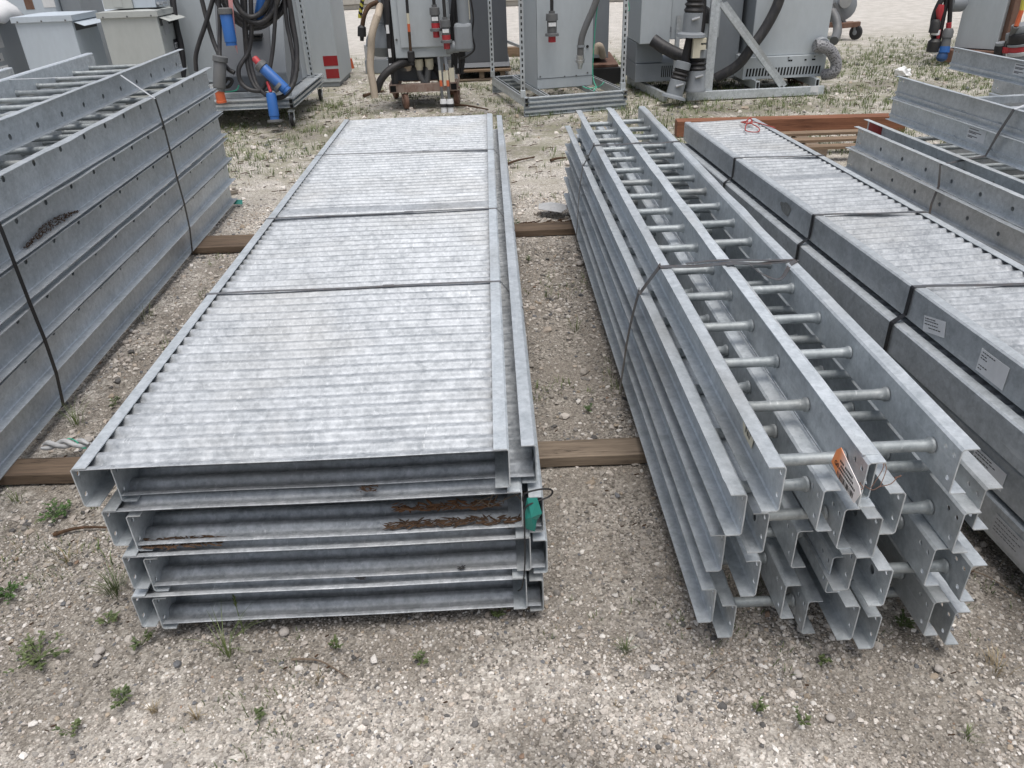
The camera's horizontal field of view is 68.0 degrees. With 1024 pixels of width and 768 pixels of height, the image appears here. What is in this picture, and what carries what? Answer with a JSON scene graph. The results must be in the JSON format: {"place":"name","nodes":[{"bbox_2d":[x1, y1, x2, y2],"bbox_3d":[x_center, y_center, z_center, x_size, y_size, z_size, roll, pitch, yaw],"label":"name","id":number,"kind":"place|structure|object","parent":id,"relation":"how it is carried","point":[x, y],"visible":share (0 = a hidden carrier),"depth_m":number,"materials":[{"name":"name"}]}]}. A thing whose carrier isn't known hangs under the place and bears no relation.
{"place":"outdoors","nodes":[
{"label":"outdoors","id":0,"kind":"place"},
{"bbox_2d":[215,0,302,91],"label":"transformer housing","id":1,"kind":"object","parent":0,"point":[261,50],"visible":0.45,"depth_m":7.34,"materials":[{"name":"paint"}]},
{"bbox_2d":[0,0,1023,767],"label":"ground","id":2,"kind":"structure","parent":0,"point":[898,20],"depth_m":1.85,"materials":[{"name":"gravel"}]},
{"bbox_2d":[0,20,29,73],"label":"labelled cabinet","id":3,"kind":"object","parent":2,"relation":"on","point":[12,54],"visible":0.16,"depth_m":7.38,"materials":[{"name":"metal"}]},
{"bbox_2d":[7,0,62,14],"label":"tall cabinet","id":4,"kind":"object","parent":2,"relation":"on","point":[26,7],"visible":0.22,"depth_m":9.00,"materials":[{"name":"metal"}]},
{"bbox_2d":[3,630,69,673],"bbox_3d":[-1.132,0.642,1.825,0.142,0.035,0.128,-3,30,-1],"label":"weed","id":5,"kind":"object","parent":2,"relation":"on","point":[34,661],"visible":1,"depth_m":1.82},
{"bbox_2d":[0,457,79,484],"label":"timber bearer","id":6,"kind":"object","parent":2,"relation":"on","point":[39,471],"visible":0.16,"depth_m":2.43,"materials":[{"name":"wood"}]},
{"bbox_2d":[10,10,108,81],"bbox_3d":[-4.354,-3.151,7.563,0.650,1.005,0.566,-3,30,-1],"label":"utility cabinet","id":7,"kind":"object","parent":2,"relation":"on","point":[47,38],"visible":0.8,"depth_m":7.23,"materials":[{"name":"metal"}]},
{"bbox_2d":[40,438,91,449],"bbox_3d":[-1.481,0.200,2.528,0.163,0.035,0.040,-3,30,-1],"label":"braided rope","id":8,"kind":"object","parent":2,"relation":"on","point":[82,443],"visible":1,"depth_m":2.52,"materials":[{"name":"fabric"}]},
{"bbox_2d":[60,0,113,69],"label":"tall cabinet","id":9,"kind":"object","parent":2,"relation":"on","point":[81,5],"visible":0.03,"depth_m":9.30,"materials":[{"name":"metal"}]},
{"bbox_2d":[0,187,237,479],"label":"ladder cable tray","id":10,"kind":"object","parent":2,"relation":"on","point":[21,431],"visible":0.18,"depth_m":3.12,"materials":[{"name":"grey metal"}]},
{"bbox_2d":[0,159,235,432],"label":"ladder cable tray","id":11,"kind":"object","parent":10,"relation":"on","point":[27,379],"visible":0.3,"depth_m":3.10,"materials":[{"name":"metal"}]},
{"bbox_2d":[0,138,232,382],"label":"ladder cable tray","id":12,"kind":"object","parent":11,"relation":"on","point":[61,298],"visible":0.56,"depth_m":3.10,"materials":[{"name":"metal"}]},
{"bbox_2d":[0,113,227,324],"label":"ladder cable tray","id":13,"kind":"object","parent":12,"relation":"on","point":[48,261],"visible":0.49,"depth_m":3.12,"materials":[{"name":"metal"}]},
{"bbox_2d":[0,90,222,273],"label":"ladder cable tray","id":14,"kind":"object","parent":13,"relation":"on","point":[31,227],"visible":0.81,"depth_m":3.19,"materials":[{"name":"grey metal"}]},
{"bbox_2d":[0,67,216,220],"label":"ladder cable tray","id":15,"kind":"object","parent":14,"relation":"on","point":[41,171],"visible":0.6,"depth_m":3.17,"materials":[{"name":"metal"}]},
{"bbox_2d":[0,223,64,406],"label":"steel strap","id":16,"kind":"object","parent":15,"relation":"attached to","point":[19,276],"visible":0.8,"depth_m":2.58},
{"bbox_2d":[0,49,186,156],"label":"ladder cable tray","id":17,"kind":"object","parent":15,"relation":"on","point":[22,125],"visible":0.98,"depth_m":3.65,"materials":[{"name":"metal"}]},
{"bbox_2d":[95,6,189,97],"bbox_3d":[-3.554,-3.187,7.561,0.650,1.015,0.546,-3,30,-1],"label":"utility cabinet","id":18,"kind":"object","parent":2,"relation":"on","point":[137,35],"visible":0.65,"depth_m":7.23,"materials":[{"name":"metal"}]},
{"bbox_2d":[102,0,166,8],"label":"junction box","id":19,"kind":"object","parent":18,"relation":"on","point":[118,4],"visible":0.99,"depth_m":7.15,"materials":[{"name":"beige paint"}]},
{"bbox_2d":[192,234,254,253],"bbox_3d":[-2.072,-0.781,4.314,1.225,0.037,0.203,-2,30,1],"label":"timber bearer","id":20,"kind":"object","parent":2,"relation":"on","point":[224,244],"visible":0.22,"depth_m":4.25,"materials":[{"name":"wood"}]},
{"bbox_2d":[209,0,323,126],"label":"strut cart","id":21,"kind":"object","parent":2,"relation":"on","point":[307,85],"visible":0.35,"depth_m":7.16,"materials":[{"name":"metal"}]},
{"bbox_2d":[170,0,185,77],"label":"black hose","id":22,"kind":"object","parent":21,"relation":"hanging from","point":[178,34],"visible":0.65,"depth_m":7.54,"materials":[{"name":"rubber"}]},
{"bbox_2d":[193,0,235,74],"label":"hanging cable","id":23,"kind":"object","parent":21,"relation":"hanging from","point":[217,46],"visible":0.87,"depth_m":6.82,"materials":[{"name":"rubber"}]},
{"bbox_2d":[212,55,227,103],"bbox_3d":[-2.628,-2.763,6.869,0.184,0.403,0.128,-21,35,-29],"label":"cable connector","id":24,"kind":"object","parent":21,"relation":"attached to","point":[219,71],"visible":0.95,"depth_m":6.82,"materials":[{"name":"grey plastic"}]},
{"bbox_2d":[218,7,236,45],"bbox_3d":[-2.511,-3.163,6.722,0.123,0.310,0.132,-3,30,-1],"label":"cable connector","id":25,"kind":"object","parent":21,"relation":"hanging from","point":[227,23],"visible":1,"depth_m":6.68,"materials":[{"name":"blue plastic"}]},
{"bbox_2d":[161,0,306,82],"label":"cart cabinet","id":26,"kind":"object","parent":21,"relation":"on","point":[191,23],"visible":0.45,"depth_m":7.79,"materials":[{"name":"metal"}]},
{"bbox_2d":[215,0,287,30],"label":"coiled cable","id":27,"kind":"object","parent":21,"relation":"hanging from","point":[267,11],"visible":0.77,"depth_m":6.78,"materials":[{"name":"rubber"}]},
{"bbox_2d":[236,0,299,99],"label":"hanging cable","id":28,"kind":"object","parent":21,"relation":"hanging from","point":[246,59],"visible":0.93,"depth_m":6.90,"materials":[{"name":"rubber"}]},
{"bbox_2d":[255,60,290,94],"bbox_3d":[-2.158,-2.764,6.852,0.298,0.303,0.120,4,31,10],"label":"cable connector","id":29,"kind":"object","parent":28,"relation":"attached to","point":[272,76],"visible":1,"depth_m":6.82,"materials":[{"name":"blue plastic"}]},
{"bbox_2d":[296,0,351,86],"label":"sticker cabinet","id":30,"kind":"object","parent":2,"relation":"on","point":[327,34],"visible":0.53,"depth_m":8.96,"materials":[{"name":"metal"}]},
{"bbox_2d":[152,568,543,628],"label":"corrugated cable tray","id":31,"kind":"object","parent":2,"relation":"on","point":[174,611],"visible":0.06,"depth_m":1.88,"materials":[{"name":"metal"}]},
{"bbox_2d":[131,569,526,626],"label":"corrugated cable tray","id":32,"kind":"object","parent":31,"relation":"on","point":[143,603],"visible":0.03,"depth_m":1.81,"materials":[{"name":"metal"}]},
{"bbox_2d":[143,513,547,591],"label":"corrugated cable tray","id":33,"kind":"object","parent":32,"relation":"on","point":[167,572],"visible":0.04,"depth_m":1.82,"materials":[{"name":"metal"}]},
{"bbox_2d":[122,527,530,588],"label":"corrugated cable tray","id":34,"kind":"object","parent":33,"relation":"on","point":[134,565],"visible":0.05,"depth_m":1.76,"materials":[{"name":"metal"}]},
{"bbox_2d":[126,136,543,550],"bbox_3d":[-0.449,-0.598,3.275,0.926,0.104,3.631,-3,30,-1],"label":"corrugated cable tray","id":35,"kind":"object","parent":34,"relation":"on","point":[314,520],"visible":0.06,"depth_m":1.77,"materials":[{"name":"metal"}]},
{"bbox_2d":[139,535,224,549],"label":"bark shreds","id":36,"kind":"object","parent":35,"relation":"on","point":[182,544],"visible":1,"depth_m":1.73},
{"bbox_2d":[101,477,522,545],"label":"corrugated cable tray","id":37,"kind":"object","parent":35,"relation":"on","point":[117,509],"visible":0.03,"depth_m":1.71,"materials":[{"name":"metal"}]},
{"bbox_2d":[110,115,536,501],"bbox_3d":[-0.466,-0.716,3.238,0.926,0.104,3.631,-3,30,-1],"label":"corrugated cable tray","id":38,"kind":"object","parent":37,"relation":"on","point":[136,483],"visible":0.08,"depth_m":1.77,"materials":[{"name":"metal"}]},
{"bbox_2d":[70,113,510,506],"bbox_3d":[-0.525,-0.712,3.194,0.926,0.104,3.631,-3,30,-1],"label":"corrugated cable tray","id":39,"kind":"object","parent":38,"relation":"on","point":[268,377],"visible":1,"depth_m":2.13,"materials":[{"name":"metal"}]},
{"bbox_2d":[205,280,528,357],"bbox_3d":[-0.451,-0.099,2.514,1.013,0.486,0.022,-3,30,-1],"label":"steel strap","id":40,"kind":"object","parent":39,"relation":"attached to","point":[389,285],"visible":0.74,"depth_m":2.39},
{"bbox_2d":[517,488,552,591],"bbox_3d":[0.052,0.364,1.738,0.089,0.338,0.042,-3,30,-1],"label":"black wire","id":41,"kind":"object","parent":37,"relation":"hanging from","point":[526,506],"visible":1,"depth_m":1.69,"materials":[{"name":"rubber"}]},
{"bbox_2d":[523,498,541,530],"bbox_3d":[0.046,0.293,1.691,0.043,0.090,0.019,5,31,12],"label":"teal plastic scrap","id":42,"kind":"object","parent":41,"relation":"attached to","point":[533,512],"visible":1,"depth_m":1.69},
{"bbox_2d":[392,496,502,512],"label":"dead leaves","id":43,"kind":"object","parent":35,"relation":"on","point":[430,507],"visible":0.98,"depth_m":1.78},
{"bbox_2d":[382,514,521,529],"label":"leaf litter","id":44,"kind":"object","parent":35,"relation":"on","point":[419,524],"visible":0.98,"depth_m":1.74,"materials":[{"name":"brown plant"}]},
{"bbox_2d":[212,84,554,191],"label":"bark chips","id":45,"kind":"object","parent":2,"relation":"on","point":[370,118],"visible":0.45,"depth_m":7.06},
{"bbox_2d":[381,0,459,108],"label":"rusty cart","id":46,"kind":"object","parent":2,"relation":"on","point":[396,87],"visible":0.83,"depth_m":7.64,"materials":[{"name":"brown metal"}]},
{"bbox_2d":[367,2,382,97],"bbox_3d":[-1.303,-3.243,7.397,0.130,0.829,0.331,15,34,26],"label":"taped hose","id":47,"kind":"object","parent":46,"relation":"hanging from","point":[376,18],"visible":1,"depth_m":7.31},
{"bbox_2d":[390,0,450,82],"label":"plug cabinet","id":48,"kind":"object","parent":46,"relation":"hanging from","point":[424,42],"visible":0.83,"depth_m":7.35,"materials":[{"name":"metal"}]},
{"bbox_2d":[366,0,387,56],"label":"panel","id":49,"kind":"object","parent":48,"relation":"attached to","point":[380,44],"visible":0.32,"depth_m":7.43,"materials":[{"name":"paint"}]},
{"bbox_2d":[376,58,438,92],"bbox_3d":[-1.053,-3.104,7.603,0.738,0.281,0.215,-15,33,-20],"label":"black hose","id":50,"kind":"object","parent":48,"relation":"attached to","point":[388,71],"visible":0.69,"depth_m":7.45,"materials":[{"name":"rubber"}]},
{"bbox_2d":[446,0,472,53],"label":"conduit box","id":51,"kind":"object","parent":48,"relation":"attached to","point":[463,42],"visible":0.94,"depth_m":7.22,"materials":[{"name":"metal"}]},
{"bbox_2d":[450,0,474,73],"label":"cable bundle","id":52,"kind":"object","parent":48,"relation":"attached to","point":[459,65],"visible":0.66,"depth_m":7.48,"materials":[{"name":"black rubber"}]},
{"bbox_2d":[438,64,510,81],"bbox_3d":[-0.469,-3.947,9.539,0.887,0.125,0.970,-3,30,-1],"label":"wood pallet","id":53,"kind":"object","parent":2,"relation":"on","point":[482,70],"visible":0.27,"depth_m":9.15,"materials":[{"name":"brown wood"}]},
{"bbox_2d":[443,0,509,67],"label":"dark cabinet","id":54,"kind":"object","parent":53,"relation":"on","point":[479,56],"visible":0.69,"depth_m":9.01,"materials":[{"name":"metal"}]},
{"bbox_2d":[0,526,1023,767],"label":"seedlings","id":55,"kind":"object","parent":2,"relation":"on","point":[341,671],"visible":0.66,"depth_m":1.82,"materials":[{"name":"plant"}]},
{"bbox_2d":[514,221,575,236],"bbox_3d":[-0.036,-0.876,4.340,2.000,0.038,0.133,-3,30,-1],"label":"timber bearer","id":56,"kind":"object","parent":2,"relation":"on","point":[542,229],"visible":0.14,"depth_m":4.29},
{"bbox_2d":[488,0,627,116],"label":"equipment rack","id":57,"kind":"object","parent":2,"relation":"on","point":[609,96],"visible":0.79,"depth_m":7.30,"materials":[{"name":"metal"}]},
{"bbox_2d":[523,0,592,88],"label":"frame cabinet","id":58,"kind":"object","parent":57,"relation":"in","point":[548,65],"visible":0.93,"depth_m":7.40,"materials":[{"name":"metal"}]},
{"bbox_2d":[576,0,599,68],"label":"grey conduit","id":59,"kind":"object","parent":57,"relation":"attached to","point":[580,60],"visible":1,"depth_m":7.18,"materials":[{"name":"plastic"}]},
{"bbox_2d":[537,437,646,467],"bbox_3d":[0.324,0.216,2.445,1.620,0.039,0.098,-2,30,0],"label":"timber bearer","id":60,"kind":"object","parent":2,"relation":"on","point":[613,451],"visible":0.14,"depth_m":2.41,"materials":[{"name":"wood"}]},
{"bbox_2d":[592,0,620,83],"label":"cabinet","id":61,"kind":"object","parent":2,"relation":"on","point":[606,67],"visible":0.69,"depth_m":8.55,"materials":[{"name":"metal"}]},
{"bbox_2d":[220,33,998,177],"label":"grass","id":62,"kind":"structure","parent":2,"relation":"on","point":[338,113],"depth_m":7.63,"materials":[{"name":"plant"}]},
{"bbox_2d":[661,60,690,100],"bbox_3d":[1.589,-2.929,7.347,0.276,0.375,0.246,-3,30,-1],"label":"pin connector","id":63,"kind":"object","parent":2,"relation":"on","point":[677,84],"visible":1,"depth_m":7.30,"materials":[{"name":"grey metal"}]},
{"bbox_2d":[627,0,823,101],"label":"strut skid","id":64,"kind":"object","parent":2,"relation":"on","point":[813,88],"visible":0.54,"depth_m":7.58,"materials":[{"name":"metal"}]},
{"bbox_2d":[626,0,721,81],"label":"vented cabinet","id":65,"kind":"object","parent":64,"relation":"on","point":[648,20],"visible":0.56,"depth_m":7.72,"materials":[{"name":"metal"}]},
{"bbox_2d":[649,0,709,60],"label":"black hose","id":66,"kind":"object","parent":65,"relation":"attached to","point":[664,47],"visible":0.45,"depth_m":7.49,"materials":[{"name":"rubber"}]},
{"bbox_2d":[676,0,704,37],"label":"pin connector","id":67,"kind":"object","parent":64,"relation":"hanging from","point":[692,19],"visible":1,"depth_m":7.07,"materials":[{"name":"grey metal"}]},
{"bbox_2d":[685,49,706,92],"bbox_3d":[1.790,-3.033,7.351,0.196,0.389,0.200,16,35,28],"label":"pin connector","id":68,"kind":"object","parent":64,"relation":"attached to","point":[696,74],"visible":0.8,"depth_m":7.31,"materials":[{"name":"grey metal"}]},
{"bbox_2d":[702,0,743,77],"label":"cabinet","id":69,"kind":"object","parent":64,"relation":"on","point":[727,43],"visible":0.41,"depth_m":7.77,"materials":[{"name":"metal"}]},
{"bbox_2d":[714,0,784,82],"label":"black hose","id":70,"kind":"object","parent":64,"relation":"attached to","point":[744,57],"visible":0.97,"depth_m":7.41,"materials":[{"name":"rubber"}]},
{"bbox_2d":[734,0,841,79],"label":"vented cabinet","id":71,"kind":"object","parent":64,"relation":"on","point":[795,43],"visible":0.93,"depth_m":7.57,"materials":[{"name":"metal"}]},
{"bbox_2d":[710,567,822,637],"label":"ladder cable tray","id":72,"kind":"object","parent":2,"relation":"on","point":[727,604],"visible":0.11,"depth_m":1.77,"materials":[{"name":"metal"}]},
{"bbox_2d":[563,177,800,622],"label":"ladder cable tray","id":73,"kind":"object","parent":72,"relation":"on","point":[777,572],"visible":0.34,"depth_m":2.05,"materials":[{"name":"metal"}]},
{"bbox_2d":[722,470,843,596],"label":"ladder cable tray","id":74,"kind":"object","parent":73,"relation":"on","point":[744,567],"visible":0.06,"depth_m":1.68,"materials":[{"name":"metal"}]},
{"bbox_2d":[565,150,812,571],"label":"ladder cable tray","id":75,"kind":"object","parent":74,"relation":"on","point":[706,527],"visible":0.31,"depth_m":2.00,"materials":[{"name":"metal"}]},
{"bbox_2d":[674,113,904,136],"bbox_3d":[2.274,-2.129,6.244,1.835,0.126,0.133,0,30,3],"label":"timber bearer","id":76,"kind":"object","parent":2,"relation":"on","point":[814,122],"visible":0.57,"depth_m":6.17,"materials":[{"name":"wood"}]},
{"bbox_2d":[781,129,862,156],"bbox_3d":[2.211,-1.778,5.670,1.100,0.103,0.530,-2,30,1],"label":"wood pallet","id":77,"kind":"object","parent":2,"relation":"on","point":[802,137],"visible":0.25,"depth_m":5.63,"materials":[{"name":"brown wood"}]},
{"bbox_2d":[829,0,862,44],"bbox_3d":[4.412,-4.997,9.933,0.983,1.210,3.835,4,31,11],"label":"caster stand","id":78,"kind":"object","parent":2,"relation":"on","point":[842,11],"visible":0.65,"depth_m":11.17,"materials":[{"name":"grey metal"}]},
{"bbox_2d":[849,572,970,648],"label":"ladder cable tray","id":79,"kind":"object","parent":2,"relation":"on","point":[941,620],"visible":0.04,"depth_m":1.72,"materials":[{"name":"metal"}]},
{"bbox_2d":[788,524,949,640],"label":"ladder cable tray","id":80,"kind":"object","parent":79,"relation":"on","point":[840,613],"visible":0.1,"depth_m":1.71,"materials":[{"name":"metal"}]},
{"bbox_2d":[851,531,986,606],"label":"ladder cable tray","id":81,"kind":"object","parent":80,"relation":"on","point":[872,576],"visible":0.14,"depth_m":1.63,"materials":[{"name":"metal"}]},
{"bbox_2d":[801,474,948,590],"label":"ladder cable tray","id":82,"kind":"object","parent":81,"relation":"on","point":[911,533],"visible":0.09,"depth_m":1.61,"materials":[{"name":"metal"}]},
{"bbox_2d":[576,134,861,552],"bbox_3d":[0.532,-0.563,2.994,0.219,0.109,3.410,-3,30,-1],"label":"ladder cable tray","id":83,"kind":"object","parent":82,"relation":"on","point":[753,535],"visible":0.24,"depth_m":1.58,"materials":[{"name":"metal"}]},
{"bbox_2d":[565,125,840,535],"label":"ladder cable tray","id":84,"kind":"object","parent":83,"relation":"on","point":[727,489],"visible":0.64,"depth_m":1.91,"materials":[{"name":"metal"}]},
{"bbox_2d":[576,109,886,512],"bbox_3d":[0.520,-0.657,2.856,0.218,0.109,3.370,-3,30,-1],"label":"ladder cable tray","id":85,"kind":"object","parent":84,"relation":"on","point":[762,462],"visible":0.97,"depth_m":1.90,"materials":[{"name":"metal"}]},
{"bbox_2d":[620,258,800,400],"bbox_3d":[0.671,-0.156,2.446,0.598,0.587,0.226,-3,30,-1],"label":"steel strap","id":86,"kind":"object","parent":85,"relation":"attached to","point":[659,266],"visible":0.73,"depth_m":2.22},
{"bbox_2d":[831,448,900,502],"bbox_3d":[0.671,0.166,1.395,0.119,0.074,0.122,-3,30,-1],"label":"orange tag","id":87,"kind":"object","parent":85,"relation":"attached to","point":[845,474],"visible":0.98,"depth_m":1.40,"materials":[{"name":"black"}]},
{"bbox_2d":[643,133,981,557],"bbox_3d":[0.743,-0.558,2.971,0.228,0.108,3.410,-3,30,-1],"label":"ladder cable tray","id":88,"kind":"object","parent":82,"relation":"on","point":[932,498],"visible":0.19,"depth_m":1.63,"materials":[{"name":"metal"}]},
{"bbox_2d":[634,134,1002,534],"bbox_3d":[0.781,-0.609,2.955,0.223,0.108,3.410,-3,30,-1],"label":"ladder cable tray","id":89,"kind":"object","parent":88,"relation":"on","point":[888,503],"visible":0.06,"depth_m":1.54,"materials":[{"name":"metal"}]},
{"bbox_2d":[605,106,980,498],"bbox_3d":[0.697,-0.679,2.876,0.223,0.109,3.370,-3,30,-1],"label":"ladder cable tray","id":90,"kind":"object","parent":89,"relation":"on","point":[923,423],"visible":0.74,"depth_m":1.88,"materials":[{"name":"metal"}]},
{"bbox_2d":[933,186,1023,265],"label":"ladder cable tray","id":91,"kind":"object","parent":2,"relation":"on","point":[992,248],"visible":0.06,"depth_m":3.52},
{"bbox_2d":[845,142,1023,264],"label":"ladder cable tray","id":92,"kind":"object","parent":91,"relation":"on","point":[998,234],"visible":0.63,"depth_m":3.83,"materials":[{"name":"metal"}]},
{"bbox_2d":[850,126,1023,228],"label":"ladder cable tray","id":93,"kind":"object","parent":92,"relation":"on","point":[1003,203],"visible":0.65,"depth_m":3.83,"materials":[{"name":"metal"}]},
{"bbox_2d":[864,119,1023,194],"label":"ladder cable tray","id":94,"kind":"object","parent":93,"relation":"on","point":[995,175],"visible":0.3,"depth_m":3.92,"materials":[{"name":"metal"}]},
{"bbox_2d":[885,92,1023,171],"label":"ladder cable tray","id":95,"kind":"object","parent":94,"relation":"on","point":[1004,149],"visible":0.67,"depth_m":3.98,"materials":[{"name":"grey metal"}]},
{"bbox_2d":[892,76,1023,140],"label":"ladder cable tray","id":96,"kind":"object","parent":95,"relation":"on","point":[992,113],"visible":0.82,"depth_m":4.04,"materials":[{"name":"metal"}]},
{"bbox_2d":[947,47,1023,86],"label":"ladder cable tray","id":97,"kind":"object","parent":96,"relation":"on","point":[996,67],"visible":1,"depth_m":4.31,"materials":[{"name":"grey metal"}]},
{"bbox_2d":[944,0,1020,62],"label":"skid cabinet","id":98,"kind":"object","parent":2,"relation":"on","point":[985,26],"visible":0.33,"depth_m":8.85,"materials":[{"name":"metal"}]},
{"bbox_2d":[1007,22,1023,59],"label":"pin connector","id":99,"kind":"object","parent":2,"relation":"on","point":[1015,46],"visible":0.83,"depth_m":8.35,"materials":[{"name":"plastic"}]},
{"bbox_3d":[1.219,-0.995,4.387,0.420,0.037,0.093,-3,30,-1],"label":"timber bearer","id":100,"kind":"object","parent":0,"visible":0},
{"bbox_2d":[969,482,1023,572],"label":"corrugated cable tray","id":101,"kind":"object","parent":100,"relation":"on","point":[1001,519],"visible":0.04,"depth_m":1.91,"materials":[{"name":"metal"}]},
{"bbox_2d":[876,342,1023,520],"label":"corrugated cable tray","id":102,"kind":"object","parent":101,"relation":"on","point":[1004,473],"visible":0.03,"depth_m":1.92,"materials":[{"name":"grey metal"}]},
{"bbox_2d":[681,143,1023,475],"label":"corrugated cable tray","id":103,"kind":"object","parent":102,"relation":"on","point":[988,413],"visible":0.21,"depth_m":2.26,"materials":[{"name":"metal"}]},
{"bbox_2d":[683,118,1023,410],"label":"corrugated cable tray","id":104,"kind":"object","parent":103,"relation":"on","point":[890,259],"visible":0.98,"depth_m":2.59,"materials":[{"name":"grey metal"}]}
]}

